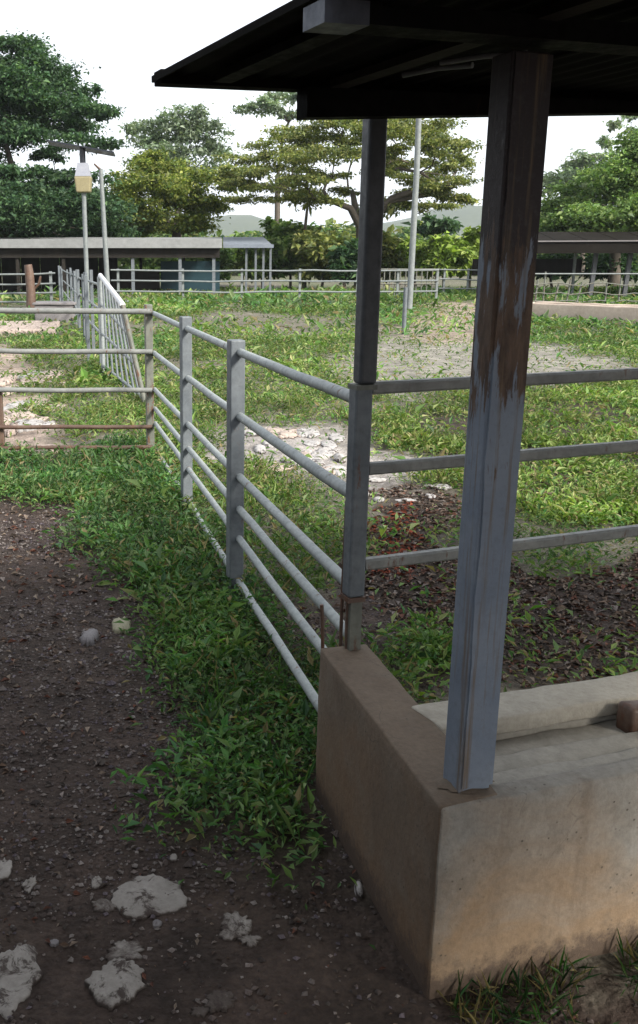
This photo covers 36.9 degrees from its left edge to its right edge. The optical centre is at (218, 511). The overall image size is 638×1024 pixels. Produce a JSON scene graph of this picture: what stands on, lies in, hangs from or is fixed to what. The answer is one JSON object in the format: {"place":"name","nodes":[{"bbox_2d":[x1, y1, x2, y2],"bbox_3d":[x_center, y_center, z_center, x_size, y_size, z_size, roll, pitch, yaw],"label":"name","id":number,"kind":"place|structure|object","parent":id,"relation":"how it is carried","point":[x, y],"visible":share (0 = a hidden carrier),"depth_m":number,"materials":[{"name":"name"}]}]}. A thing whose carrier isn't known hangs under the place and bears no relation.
{"place":"outdoors","nodes":[
{"label":"outdoors","id":0,"kind":"place"},
{"bbox_2d":[157,592,173,604],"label":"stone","id":1,"kind":"object","parent":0,"point":[163,594],"visible":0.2,"depth_m":4.52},
{"bbox_2d":[0,265,637,1023],"bbox_3d":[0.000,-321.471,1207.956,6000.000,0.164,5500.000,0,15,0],"label":"ground","id":2,"kind":"structure","parent":0,"point":[602,1001],"depth_m":2.87,"materials":[{"name":"soil"}]},
{"bbox_2d":[0,857,12,881],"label":"flat stone","id":3,"kind":"object","parent":2,"relation":"on","point":[6,868],"visible":1,"depth_m":2.55,"materials":[{"name":"stone"}]},
{"bbox_2d":[0,375,17,385],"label":"pink rock","id":4,"kind":"object","parent":2,"relation":"on","point":[6,380],"visible":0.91,"depth_m":12.58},
{"bbox_2d":[4,415,13,424],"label":"pink rock","id":5,"kind":"object","parent":2,"relation":"on","point":[9,417],"visible":0.47,"depth_m":9.46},
{"bbox_2d":[4,422,17,436],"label":"pink rock","id":6,"kind":"object","parent":2,"relation":"on","point":[13,431],"visible":0.38,"depth_m":8.80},
{"bbox_2d":[3,383,22,396],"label":"pink rock","id":7,"kind":"object","parent":2,"relation":"on","point":[8,394],"visible":0.16,"depth_m":11.59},
{"bbox_2d":[3,400,29,410],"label":"pink rock","id":8,"kind":"object","parent":2,"relation":"on","point":[12,405],"visible":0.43,"depth_m":10.60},
{"bbox_2d":[4,409,32,413],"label":"pink rock","id":9,"kind":"object","parent":2,"relation":"on","point":[8,411],"visible":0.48,"depth_m":10.10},
{"bbox_2d":[4,411,36,418],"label":"pink rock","id":10,"kind":"object","parent":2,"relation":"on","point":[17,414],"visible":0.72,"depth_m":9.82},
{"bbox_2d":[0,944,42,1019],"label":"flat stone","id":11,"kind":"object","parent":2,"relation":"on","point":[21,973],"visible":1,"depth_m":2.18,"materials":[{"name":"stone"}]},
{"bbox_2d":[0,271,55,302],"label":"pipe fence","id":12,"kind":"object","parent":2,"relation":"on","point":[50,284],"visible":0.54,"depth_m":32.03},
{"bbox_2d":[12,418,44,432],"bbox_3d":[-1.874,-0.842,9.253,0.329,0.098,0.588,0,15,0],"label":"rock","id":13,"kind":"object","parent":2,"relation":"on","point":[33,421],"visible":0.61,"depth_m":9.23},
{"bbox_2d":[21,876,36,894],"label":"flat stone","id":14,"kind":"object","parent":2,"relation":"on","point":[28,885],"visible":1,"depth_m":2.49,"materials":[{"name":"stone"}]},
{"bbox_2d":[0,320,59,336],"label":"cement slab","id":15,"kind":"structure","parent":2,"relation":"on","point":[35,326],"depth_m":20.51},
{"bbox_2d":[17,371,44,379],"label":"pink rock","id":16,"kind":"object","parent":2,"relation":"on","point":[19,376],"visible":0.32,"depth_m":13.20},
{"bbox_2d":[14,415,48,421],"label":"pink rock","id":17,"kind":"object","parent":2,"relation":"on","point":[44,418],"visible":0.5,"depth_m":9.75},
{"bbox_2d":[20,374,44,387],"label":"pink rock","id":18,"kind":"object","parent":2,"relation":"on","point":[32,379],"visible":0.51,"depth_m":12.67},
{"bbox_2d":[24,264,41,307],"bbox_3d":[-6.146,-7.407,31.312,0.536,1.537,0.339,6,16,21],"label":"stump post","id":19,"kind":"object","parent":2,"relation":"on","point":[31,287],"visible":0.84,"depth_m":31.23,"materials":[{"name":"wood"}]},
{"bbox_2d":[29,444,59,456],"bbox_3d":[-1.498,-0.521,8.094,0.268,0.080,0.419,0,15,0],"label":"pink rock","id":20,"kind":"object","parent":2,"relation":"on","point":[43,451],"visible":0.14,"depth_m":8.01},
{"bbox_2d":[42,421,54,424],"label":"pink rock","id":21,"kind":"object","parent":2,"relation":"on","point":[48,423],"visible":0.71,"depth_m":9.30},
{"bbox_2d":[38,370,63,379],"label":"pink rock","id":22,"kind":"object","parent":2,"relation":"on","point":[52,373],"visible":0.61,"depth_m":13.13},
{"bbox_2d":[49,939,58,946],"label":"flat stone","id":23,"kind":"object","parent":2,"relation":"on","point":[54,943],"visible":1,"depth_m":2.28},
{"bbox_2d":[40,403,67,411],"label":"pink rock","id":24,"kind":"object","parent":2,"relation":"on","point":[57,406],"visible":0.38,"depth_m":10.48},
{"bbox_2d":[32,301,77,324],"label":"concrete block","id":25,"kind":"structure","parent":2,"relation":"on","point":[56,304],"depth_m":23.21,"materials":[{"name":"concrete"}]},
{"bbox_2d":[0,26,149,238],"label":"broadleaf tree","id":26,"kind":"object","parent":2,"relation":"on","point":[35,102],"visible":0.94,"depth_m":46.86,"materials":[{"name":"green plant"}]},
{"bbox_2d":[0,308,151,451],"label":"pipe fence","id":27,"kind":"object","parent":2,"relation":"on","point":[70,351],"visible":0.88,"depth_m":7.75,"materials":[{"name":"metal"}]},
{"bbox_2d":[58,266,100,362],"bbox_3d":[-3.911,-5.629,24.968,0.246,1.672,23.229,-3,15,-10],"label":"pipe fence","id":28,"kind":"object","parent":2,"relation":"on","point":[75,292],"visible":0.64,"depth_m":18.81,"materials":[{"name":"metal"}]},
{"bbox_2d":[47,140,114,304],"bbox_3d":[-4.485,-9.461,31.630,2.168,5.532,0.621,0,15,0],"label":"solar lamp","id":29,"kind":"object","parent":2,"relation":"on","point":[83,180],"visible":0.88,"depth_m":31.06,"materials":[{"name":"plastic"}]},
{"bbox_2d":[79,628,98,645],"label":"stone","id":30,"kind":"object","parent":2,"relation":"on","point":[88,636],"visible":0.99,"depth_m":4.09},
{"bbox_2d":[91,876,102,889],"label":"flat stone","id":31,"kind":"object","parent":2,"relation":"on","point":[96,882],"visible":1,"depth_m":2.50,"materials":[{"name":"stone"}]},
{"bbox_2d":[94,163,110,296],"bbox_3d":[-4.056,-9.573,33.136,0.469,4.975,0.178,-2,15,-6],"label":"plain pole","id":32,"kind":"object","parent":2,"relation":"on","point":[104,237],"visible":0.79,"depth_m":32.98,"materials":[{"name":"metal"}]},
{"bbox_2d":[91,898,116,912],"bbox_3d":[-0.291,1.006,2.418,0.073,0.010,0.055,0,15,0],"label":"flat stone","id":33,"kind":"object","parent":2,"relation":"on","point":[101,905],"visible":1,"depth_m":2.41,"materials":[{"name":"stone"}]},
{"bbox_2d":[0,237,221,295],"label":"cattle shed","id":34,"kind":"structure","parent":2,"relation":"on","point":[44,254],"depth_m":42.73,"materials":[{"name":"metal"}]},
{"bbox_2d":[84,957,146,1010],"bbox_3d":[-0.231,1.072,2.155,0.139,0.018,0.133,-14,20,-42],"label":"flat stone","id":35,"kind":"object","parent":2,"relation":"on","point":[112,984],"visible":1,"depth_m":2.14,"materials":[{"name":"stone"}]},
{"bbox_2d":[98,273,144,402],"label":"barred gate","id":36,"kind":"structure","parent":2,"relation":"on","point":[118,302],"depth_m":11.81,"materials":[{"name":"metal"}]},
{"bbox_2d":[112,616,130,633],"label":"stone","id":37,"kind":"object","parent":2,"relation":"on","point":[124,625],"visible":0.71,"depth_m":4.21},
{"bbox_2d":[105,939,145,962],"bbox_3d":[-0.221,1.050,2.258,0.096,0.011,0.083,0,15,0],"label":"flat stone","id":38,"kind":"object","parent":2,"relation":"on","point":[128,951],"visible":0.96,"depth_m":2.25,"materials":[{"name":"stone"}]},
{"bbox_2d":[111,874,188,920],"bbox_3d":[-0.184,0.997,2.456,0.204,0.018,0.172,-5,16,-19],"label":"flat stone","id":39,"kind":"object","parent":2,"relation":"on","point":[137,898],"visible":1,"depth_m":2.44,"materials":[{"name":"stone"}]},
{"bbox_2d":[117,258,190,279],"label":"shrub","id":40,"kind":"object","parent":2,"relation":"on","point":[151,263],"visible":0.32,"depth_m":52.18,"materials":[{"name":"green plant"}]},
{"bbox_2d":[153,919,161,928],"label":"flat stone","id":41,"kind":"object","parent":2,"relation":"on","point":[158,924],"visible":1,"depth_m":2.35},
{"bbox_2d":[100,145,243,237],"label":"broadleaf tree","id":42,"kind":"object","parent":2,"relation":"on","point":[172,187],"visible":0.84,"depth_m":52.19,"materials":[{"name":"green plant"}]},
{"bbox_2d":[169,853,177,862],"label":"flat stone","id":43,"kind":"object","parent":2,"relation":"on","point":[173,858],"visible":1,"depth_m":2.60,"materials":[{"name":"stone"}]},
{"bbox_2d":[117,101,239,236],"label":"broadleaf tree","id":44,"kind":"object","parent":2,"relation":"on","point":[190,127],"visible":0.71,"depth_m":77.47,"materials":[{"name":"green plant"}]},
{"bbox_2d":[189,1006,209,1017],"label":"flat stone","id":45,"kind":"object","parent":2,"relation":"on","point":[202,1011],"visible":1,"depth_m":2.07,"materials":[{"name":"stone"}]},
{"bbox_2d":[186,246,239,283],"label":"shrub","id":46,"kind":"object","parent":2,"relation":"on","point":[227,257],"visible":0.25,"depth_m":55.59,"materials":[{"name":"green plant"}]},
{"bbox_2d":[204,990,234,1013],"bbox_3d":[0.002,1.084,2.095,0.070,0.009,0.066,0,15,0],"label":"flat stone","id":47,"kind":"object","parent":2,"relation":"on","point":[224,1001],"visible":1,"depth_m":2.09,"materials":[{"name":"stone"}]},
{"bbox_2d":[218,911,252,940],"bbox_3d":[0.042,1.028,2.351,0.086,0.014,0.110,0,15,0],"label":"flat stone","id":48,"kind":"object","parent":2,"relation":"on","point":[234,923],"visible":1,"depth_m":2.34,"materials":[{"name":"stone"}]},
{"bbox_2d":[227,235,260,285],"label":"shrub","id":49,"kind":"object","parent":2,"relation":"on","point":[239,264],"visible":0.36,"depth_m":57.53,"materials":[{"name":"green plant"}]},
{"bbox_2d":[144,304,348,711],"bbox_3d":[-0.077,-0.298,5.360,0.096,1.505,5.319,-3,15,-10],"label":"pipe fence","id":50,"kind":"object","parent":2,"relation":"on","point":[235,517],"visible":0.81,"depth_m":4.37,"materials":[{"name":"metal"}]},
{"bbox_2d":[223,237,273,290],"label":"shed annex","id":51,"kind":"object","parent":2,"relation":"on","point":[263,243],"visible":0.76,"depth_m":44.86,"materials":[{"name":"grey metal"}]},
{"bbox_2d":[237,934,262,947],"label":"flat stone","id":52,"kind":"object","parent":2,"relation":"on","point":[250,941],"visible":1,"depth_m":2.29,"materials":[{"name":"stone"}]},
{"bbox_2d":[245,430,257,436],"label":"white rock","id":53,"kind":"object","parent":2,"relation":"on","point":[248,434],"visible":0.37,"depth_m":8.85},
{"bbox_2d":[254,444,265,454],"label":"white rock","id":54,"kind":"object","parent":2,"relation":"on","point":[260,449],"visible":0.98,"depth_m":8.13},
{"bbox_2d":[243,234,289,288],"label":"shrub","id":55,"kind":"object","parent":2,"relation":"on","point":[279,248],"visible":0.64,"depth_m":49.57,"materials":[{"name":"green plant"}]},
{"bbox_2d":[262,440,272,447],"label":"white rock","id":56,"kind":"object","parent":2,"relation":"on","point":[265,443],"visible":0.27,"depth_m":8.37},
{"bbox_2d":[229,91,306,223],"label":"broadleaf tree","id":57,"kind":"object","parent":2,"relation":"on","point":[267,104],"visible":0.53,"depth_m":87.09,"materials":[{"name":"green plant"}]},
{"bbox_2d":[111,269,438,302],"bbox_3d":[2.114,-8.368,35.540,12.276,1.500,0.205,0,15,0],"label":"pipe fence","id":58,"kind":"object","parent":2,"relation":"on","point":[299,291],"visible":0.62,"depth_m":35.41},
{"bbox_2d":[268,462,293,470],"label":"white rock","id":59,"kind":"object","parent":2,"relation":"on","point":[282,468],"visible":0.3,"depth_m":7.44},
{"bbox_2d":[267,427,296,438],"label":"white rock","id":60,"kind":"object","parent":2,"relation":"on","point":[286,434],"visible":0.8,"depth_m":8.81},
{"bbox_2d":[259,216,320,288],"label":"shrub","id":61,"kind":"object","parent":2,"relation":"on","point":[285,230],"visible":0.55,"depth_m":51.70,"materials":[{"name":"green plant"}]},
{"bbox_2d":[282,459,299,465],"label":"white rock","id":62,"kind":"object","parent":2,"relation":"on","point":[290,462],"visible":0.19,"depth_m":7.59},
{"bbox_2d":[296,428,319,438],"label":"white rock","id":63,"kind":"object","parent":2,"relation":"on","point":[309,433],"visible":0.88,"depth_m":8.90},
{"bbox_2d":[302,440,320,446],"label":"white rock","id":64,"kind":"object","parent":2,"relation":"on","point":[314,443],"visible":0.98,"depth_m":8.46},
{"bbox_2d":[277,183,345,288],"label":"slender tree","id":65,"kind":"object","parent":2,"relation":"on","point":[306,206],"visible":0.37,"depth_m":48.45,"materials":[{"name":"green plant"}]},
{"bbox_2d":[283,225,349,286],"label":"shrub","id":66,"kind":"object","parent":2,"relation":"on","point":[311,246],"visible":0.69,"depth_m":47.53,"materials":[{"name":"green plant"}]},
{"bbox_2d":[312,456,324,464],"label":"white rock","id":67,"kind":"object","parent":2,"relation":"on","point":[316,460],"visible":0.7,"depth_m":7.63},
{"bbox_2d":[0,458,637,604],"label":"creeping herbs","id":68,"kind":"object","parent":2,"relation":"on","point":[170,495],"visible":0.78,"depth_m":5.80,"materials":[{"name":"plant"}]},
{"bbox_2d":[0,378,637,475],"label":"paddock weeds","id":69,"kind":"object","parent":2,"relation":"on","point":[603,392],"visible":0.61,"depth_m":9.37,"materials":[{"name":"plant"}]},
{"bbox_2d":[0,450,637,1023],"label":"leaf litter","id":70,"kind":"object","parent":2,"relation":"on","point":[580,606],"visible":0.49,"depth_m":4.51,"materials":[{"name":"plant"}]},
{"bbox_2d":[0,387,637,846],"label":"grass","id":71,"kind":"structure","parent":2,"relation":"on","point":[278,671],"depth_m":5.99,"materials":[{"name":"plant"}]},
{"bbox_2d":[0,299,637,337],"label":"weeds","id":72,"kind":"object","parent":2,"relation":"on","point":[544,321],"visible":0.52,"depth_m":23.40,"materials":[{"name":"plant"}]},
{"bbox_2d":[0,329,637,387],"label":"paddock weeds","id":73,"kind":"object","parent":2,"relation":"on","point":[92,370],"visible":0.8,"depth_m":15.80,"materials":[{"name":"plant"}]},
{"bbox_2d":[0,279,637,308],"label":"weeds","id":74,"kind":"object","parent":2,"relation":"on","point":[308,298],"visible":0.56,"depth_m":36.12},
{"bbox_2d":[1,217,637,275],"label":"wood","id":75,"kind":"object","parent":2,"relation":"on","point":[348,230],"visible":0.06,"depth_m":93.99,"materials":[{"name":"green plant"}]},
{"bbox_2d":[311,451,332,459],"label":"white rock","id":76,"kind":"object","parent":2,"relation":"on","point":[322,454],"visible":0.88,"depth_m":7.90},
{"bbox_2d":[316,447,339,454],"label":"white rock","id":77,"kind":"object","parent":2,"relation":"on","point":[332,450],"visible":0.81,"depth_m":8.03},
{"bbox_2d":[321,440,336,447],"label":"white rock","id":78,"kind":"object","parent":2,"relation":"on","point":[330,443],"visible":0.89,"depth_m":8.43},
{"bbox_2d":[318,464,339,473],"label":"white rock","id":79,"kind":"object","parent":2,"relation":"on","point":[329,466],"visible":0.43,"depth_m":7.33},
{"bbox_2d":[321,464,346,475],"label":"white rock","id":80,"kind":"object","parent":2,"relation":"on","point":[337,472],"visible":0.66,"depth_m":7.34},
{"bbox_2d":[328,433,345,441],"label":"white rock","id":81,"kind":"object","parent":2,"relation":"on","point":[334,436],"visible":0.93,"depth_m":8.78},
{"bbox_2d":[333,453,345,463],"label":"white rock","id":82,"kind":"object","parent":2,"relation":"on","point":[338,457],"visible":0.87,"depth_m":7.74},
{"bbox_2d":[324,237,357,288],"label":"shrub","id":83,"kind":"object","parent":2,"relation":"on","point":[344,257],"visible":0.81,"depth_m":45.72,"materials":[{"name":"green plant"}]},
{"bbox_2d":[211,112,485,285],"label":"umbrella tree","id":84,"kind":"object","parent":2,"relation":"on","point":[435,137],"visible":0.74,"depth_m":46.66,"materials":[{"name":"green plant"}]},
{"bbox_2d":[354,881,362,898],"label":"stone","id":85,"kind":"object","parent":2,"relation":"on","point":[358,890],"visible":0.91,"depth_m":2.45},
{"bbox_2d":[109,582,637,968],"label":"creeping herbs","id":86,"kind":"object","parent":2,"relation":"on","point":[433,649],"visible":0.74,"depth_m":3.46,"materials":[{"name":"plant"}]},
{"bbox_2d":[369,477,386,482],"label":"white rock","id":87,"kind":"object","parent":2,"relation":"on","point":[378,480],"visible":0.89,"depth_m":7.00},
{"bbox_2d":[373,496,384,502],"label":"white rock","id":88,"kind":"object","parent":2,"relation":"on","point":[377,498],"visible":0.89,"depth_m":6.42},
{"bbox_2d":[355,196,410,220],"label":"slender tree","id":89,"kind":"object","parent":2,"relation":"on","point":[391,210],"visible":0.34,"depth_m":47.80,"materials":[{"name":"green plant"}]},
{"bbox_2d":[151,0,637,793],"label":"trough shelter","id":90,"kind":"object","parent":2,"relation":"on","point":[517,72],"visible":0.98,"depth_m":1.91,"materials":[{"name":"paint"}]},
{"bbox_2d":[381,227,407,288],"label":"shrub","id":91,"kind":"object","parent":2,"relation":"on","point":[390,259],"visible":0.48,"depth_m":49.18,"materials":[{"name":"green plant"}]},
{"bbox_2d":[394,498,416,501],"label":"white rock","id":92,"kind":"object","parent":2,"relation":"on","point":[400,500],"visible":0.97,"depth_m":6.43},
{"bbox_2d":[380,269,439,299],"bbox_3d":[7.696,-9.198,38.400,2.501,1.326,0.101,0,15,0],"label":"barred fence","id":93,"kind":"object","parent":2,"relation":"on","point":[405,283],"visible":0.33,"depth_m":38.34,"materials":[{"name":"metal"}]},
{"bbox_2d":[401,118,421,333],"bbox_3d":[4.143,-7.312,19.981,0.219,7.401,0.133,0,15,0],"label":"tall pole","id":94,"kind":"object","parent":2,"relation":"on","point":[408,297],"visible":0.74,"depth_m":20.27,"materials":[{"name":"metal"}]},
{"bbox_2d":[394,233,429,287],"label":"shrub","id":95,"kind":"object","parent":2,"relation":"on","point":[404,245],"visible":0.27,"depth_m":47.52,"materials":[{"name":"green plant"}]},
{"bbox_2d":[425,493,435,498],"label":"white rock","id":96,"kind":"object","parent":2,"relation":"on","point":[431,496],"visible":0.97,"depth_m":6.53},
{"bbox_2d":[416,213,464,282],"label":"shrub","id":97,"kind":"object","parent":2,"relation":"on","point":[433,225],"visible":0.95,"depth_m":58.58,"materials":[{"name":"green plant"}]},
{"bbox_2d":[431,483,452,490],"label":"white rock","id":98,"kind":"object","parent":2,"relation":"on","point":[447,486],"visible":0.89,"depth_m":6.76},
{"bbox_2d":[416,231,477,287],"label":"shrub","id":99,"kind":"object","parent":2,"relation":"on","point":[447,251],"visible":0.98,"depth_m":46.03,"materials":[{"name":"green plant"}]},
{"bbox_2d":[439,268,477,292],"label":"pipe fence","id":100,"kind":"object","parent":2,"relation":"on","point":[468,270],"visible":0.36,"depth_m":41.66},
{"bbox_2d":[450,226,480,287],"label":"shrub","id":101,"kind":"object","parent":2,"relation":"on","point":[472,236],"visible":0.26,"depth_m":47.17,"materials":[{"name":"green plant"}]},
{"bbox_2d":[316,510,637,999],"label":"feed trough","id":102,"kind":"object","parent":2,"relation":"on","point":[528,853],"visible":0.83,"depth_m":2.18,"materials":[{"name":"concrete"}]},
{"bbox_2d":[365,368,637,570],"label":"pipe fence","id":103,"kind":"object","parent":2,"relation":"on","point":[454,461],"visible":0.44,"depth_m":2.82,"materials":[{"name":"metal"}]},
{"bbox_2d":[436,928,637,1023],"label":"grass tufts","id":104,"kind":"object","parent":2,"relation":"on","point":[473,1017],"visible":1,"depth_m":2.10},
{"bbox_2d":[472,232,637,296],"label":"brown roof shed","id":105,"kind":"structure","parent":2,"relation":"on","point":[594,243],"depth_m":39.12,"materials":[{"name":"grey metal"}]},
{"bbox_2d":[535,253,584,288],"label":"shrub","id":106,"kind":"object","parent":2,"relation":"on","point":[564,278],"visible":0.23,"depth_m":49.62,"materials":[{"name":"green plant"}]},
{"bbox_2d":[532,301,637,324],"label":"water trough","id":107,"kind":"object","parent":2,"relation":"on","point":[599,311],"visible":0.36,"depth_m":24.28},
{"bbox_2d":[533,272,637,302],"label":"fence","id":108,"kind":"object","parent":2,"relation":"on","point":[567,293],"visible":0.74,"depth_m":31.13,"materials":[{"name":"metal"}]},
{"bbox_2d":[539,124,637,289],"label":"broadleaf tree","id":109,"kind":"object","parent":2,"relation":"on","point":[573,207],"visible":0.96,"depth_m":44.98,"materials":[{"name":"green plant"}]},
{"bbox_2d":[542,115,637,276],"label":"broadleaf tree","id":110,"kind":"object","parent":2,"relation":"on","point":[567,173],"visible":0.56,"depth_m":84.33,"materials":[{"name":"green plant"}]},
{"bbox_2d":[578,253,637,282],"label":"shrub","id":111,"kind":"object","parent":2,"relation":"on","point":[603,264],"visible":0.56,"depth_m":48.93,"materials":[{"name":"green plant"}]},
{"bbox_2d":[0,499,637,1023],"bbox_3d":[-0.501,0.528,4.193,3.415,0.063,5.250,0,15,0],"label":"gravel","id":112,"kind":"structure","parent":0,"point":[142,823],"depth_m":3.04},
{"bbox_2d":[0,0,637,226],"label":"sky","id":113,"kind":"structure","parent":0,"point":[130,41],"materials":[{"name":"white"}]},
{"bbox_2d":[204,204,481,238],"bbox_3d":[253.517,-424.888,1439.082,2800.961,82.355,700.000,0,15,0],"label":"hills","id":114,"kind":"structure","parent":0,"point":[469,215],"depth_m":1280.86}
]}

